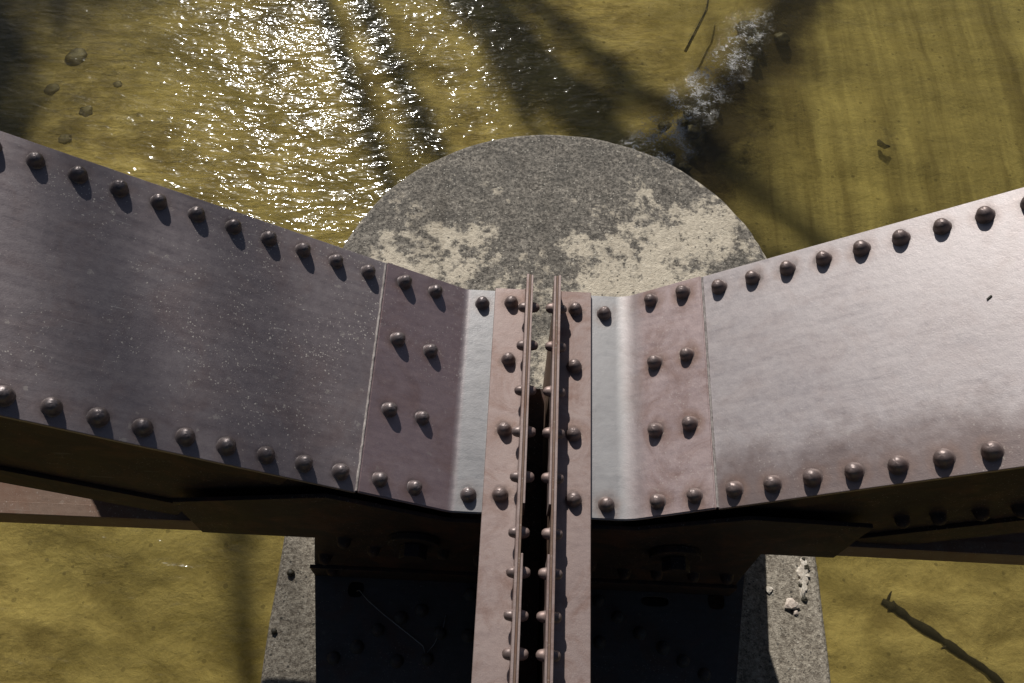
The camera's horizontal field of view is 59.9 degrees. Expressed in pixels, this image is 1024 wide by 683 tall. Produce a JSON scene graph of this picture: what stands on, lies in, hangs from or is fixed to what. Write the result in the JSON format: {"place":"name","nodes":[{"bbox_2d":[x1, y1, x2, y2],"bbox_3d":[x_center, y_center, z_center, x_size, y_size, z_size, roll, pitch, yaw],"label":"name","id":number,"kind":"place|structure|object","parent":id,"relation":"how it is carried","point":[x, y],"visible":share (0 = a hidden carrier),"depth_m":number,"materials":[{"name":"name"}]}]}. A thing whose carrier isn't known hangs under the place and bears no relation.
{"place":"outdoors","nodes":[
{"label":"outdoors","id":0,"kind":"place"},
{"bbox_2d":[357,590,445,652],"bbox_3d":[-0.295,0.726,2.435,0.266,0.034,0.113,38,67,17],"label":"wire","id":1,"kind":"object","parent":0,"point":[400,627],"visible":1,"depth_m":2.40,"materials":[{"name":"black metal"}]},
{"bbox_2d":[0,0,1023,682],"bbox_3d":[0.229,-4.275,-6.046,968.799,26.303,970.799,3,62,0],"label":"river water","id":2,"kind":"structure","parent":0,"point":[332,122],"depth_m":7.40,"materials":[{"name":"liquid"}]},
{"bbox_2d":[44,83,59,94],"bbox_3d":[-3.825,-2.094,7.393,0.143,0.059,0.151,3,62,0],"label":"river stone","id":3,"kind":"object","parent":2,"relation":"on","point":[52,88],"visible":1,"depth_m":7.37,"materials":[{"name":"brown stone"}]},
{"bbox_2d":[58,134,71,143],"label":"river stone","id":4,"kind":"object","parent":2,"relation":"on","point":[64,138],"visible":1,"depth_m":7.09,"materials":[{"name":"stone"}]},
{"bbox_2d":[64,48,87,65],"bbox_3d":[-3.711,-2.408,7.569,0.211,0.085,0.202,-24,65,-13],"label":"river stone","id":5,"kind":"object","parent":2,"relation":"on","point":[76,57],"visible":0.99,"depth_m":7.53,"materials":[{"name":"stone"}]},
{"bbox_2d":[78,105,92,116],"bbox_3d":[-3.487,-1.884,7.275,0.125,0.049,0.129,3,62,0],"label":"river stone","id":6,"kind":"object","parent":2,"relation":"on","point":[86,111],"visible":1,"depth_m":7.25,"materials":[{"name":"stone"}]},
{"bbox_2d":[113,81,121,87],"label":"river stone","id":7,"kind":"object","parent":2,"relation":"on","point":[117,84],"visible":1,"depth_m":7.40,"materials":[{"name":"stone"}]},
{"bbox_2d":[261,135,830,682],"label":"bridge pier","id":8,"kind":"structure","parent":2,"relation":"on","point":[595,217],"depth_m":3.38,"materials":[{"name":"concrete"}]},
{"bbox_2d":[0,131,544,682],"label":"steel bridge span","id":9,"kind":"object","parent":8,"relation":"on","point":[182,361],"visible":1,"depth_m":1.93,"materials":[{"name":"purple paint"}]},
{"bbox_2d":[271,628,276,634],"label":"pebble","id":10,"kind":"object","parent":8,"relation":"on","point":[273,631],"visible":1,"depth_m":2.68,"materials":[{"name":"stone"}]},
{"bbox_2d":[287,569,294,576],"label":"pebble","id":11,"kind":"object","parent":8,"relation":"on","point":[290,572],"visible":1,"depth_m":2.76,"materials":[{"name":"stone"}]},
{"bbox_2d":[765,586,772,593],"bbox_3d":[0.803,0.775,2.778,0.022,0.009,0.024,34,66,15],"label":"concrete chip","id":12,"kind":"object","parent":8,"relation":"on","point":[768,589],"visible":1,"depth_m":2.77,"materials":[{"name":"grey concrete"}]},
{"bbox_2d":[536,187,1023,682],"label":"steel bridge span","id":13,"kind":"object","parent":8,"relation":"on","point":[708,440],"visible":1,"depth_m":1.93,"materials":[{"name":"grey paint"}]},
{"bbox_2d":[784,598,799,609],"bbox_3d":[0.868,0.814,2.756,0.052,0.016,0.036,3,62,0],"label":"concrete chip","id":14,"kind":"object","parent":8,"relation":"on","point":[791,603],"visible":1,"depth_m":2.75,"materials":[{"name":"grey concrete"}]},
{"bbox_2d":[658,121,671,130],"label":"rubble stone","id":15,"kind":"object","parent":2,"relation":"on","point":[668,124],"visible":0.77,"depth_m":7.29,"materials":[{"name":"grey stone"}]},
{"bbox_2d":[666,151,675,159],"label":"rubble stone","id":16,"kind":"object","parent":2,"relation":"on","point":[671,155],"visible":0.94,"depth_m":7.18,"materials":[{"name":"grey stone"}]},
{"bbox_2d":[677,116,687,126],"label":"rubble stone","id":17,"kind":"object","parent":2,"relation":"on","point":[684,123],"visible":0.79,"depth_m":7.25,"materials":[{"name":"grey stone"}]},
{"bbox_2d":[678,162,691,173],"bbox_3d":[1.406,-1.420,7.238,0.114,0.070,0.106,-26,66,-14],"label":"rubble stone","id":18,"kind":"object","parent":2,"relation":"on","point":[685,167],"visible":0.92,"depth_m":7.21,"materials":[{"name":"grey stone"}]},
{"bbox_2d":[683,105,697,118],"bbox_3d":[1.472,-1.893,7.319,0.130,0.091,0.138,3,62,0],"label":"rubble stone","id":19,"kind":"object","parent":2,"relation":"on","point":[691,112],"visible":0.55,"depth_m":7.29,"materials":[{"name":"grey stone"}]},
{"bbox_2d":[684,123,701,139],"bbox_3d":[1.481,-1.732,7.311,0.165,0.110,0.155,-32,67,-17],"label":"rubble stone","id":20,"kind":"object","parent":2,"relation":"on","point":[692,131],"visible":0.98,"depth_m":7.27,"materials":[{"name":"grey stone"}]},
{"bbox_2d":[684,0,708,51],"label":"twig","id":21,"kind":"object","parent":2,"relation":"on","point":[694,34],"visible":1,"depth_m":7.72,"materials":[{"name":"brown wood"}]},
{"bbox_2d":[733,64,742,73],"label":"rubble stone","id":22,"kind":"object","parent":2,"relation":"on","point":[738,69],"visible":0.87,"depth_m":7.62,"materials":[{"name":"grey stone"}]},
{"bbox_2d":[735,20,756,35],"bbox_3d":[2.045,-2.749,7.789,0.168,0.113,0.175,-36,68,-19],"label":"rubble stone","id":23,"kind":"object","parent":2,"relation":"on","point":[743,23],"visible":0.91,"depth_m":7.75,"materials":[{"name":"grey stone"}]},
{"bbox_2d":[746,55,756,65],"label":"rubble stone","id":24,"kind":"object","parent":2,"relation":"on","point":[752,59],"visible":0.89,"depth_m":7.71,"materials":[{"name":"grey stone"}]},
{"bbox_2d":[746,38,758,49],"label":"rubble stone","id":25,"kind":"object","parent":2,"relation":"on","point":[755,44],"visible":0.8,"depth_m":7.71,"materials":[{"name":"grey stone"}]},
{"bbox_2d":[754,32,762,40],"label":"rubble stone","id":26,"kind":"object","parent":2,"relation":"on","point":[756,36],"visible":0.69,"depth_m":7.78,"materials":[{"name":"grey stone"}]},
{"bbox_2d":[773,32,789,46],"bbox_3d":[2.402,-2.696,7.907,0.149,0.101,0.149,3,62,0],"label":"rubble stone","id":27,"kind":"object","parent":2,"relation":"on","point":[782,39],"visible":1,"depth_m":7.87,"materials":[{"name":"brown stone"}]},
{"bbox_2d":[877,139,889,148],"bbox_3d":[3.062,-1.627,7.337,0.118,0.048,0.063,39,68,18],"label":"leaf clump","id":28,"kind":"object","parent":2,"relation":"on","point":[881,144],"visible":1,"depth_m":7.32,"materials":[{"name":"brown plant"}]},
{"bbox_2d":[880,591,1004,682],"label":"sunken branch","id":29,"kind":"object","parent":2,"relation":"in","point":[933,634],"visible":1,"depth_m":5.19,"materials":[{"name":"brown wood"}]},
{"bbox_2d":[631,12,769,163],"bbox_3d":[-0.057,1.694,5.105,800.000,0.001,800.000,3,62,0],"label":"water","id":30,"kind":"structure","parent":0,"point":[688,118],"depth_m":7.10,"materials":[{"name":"white liquid"}]}
]}

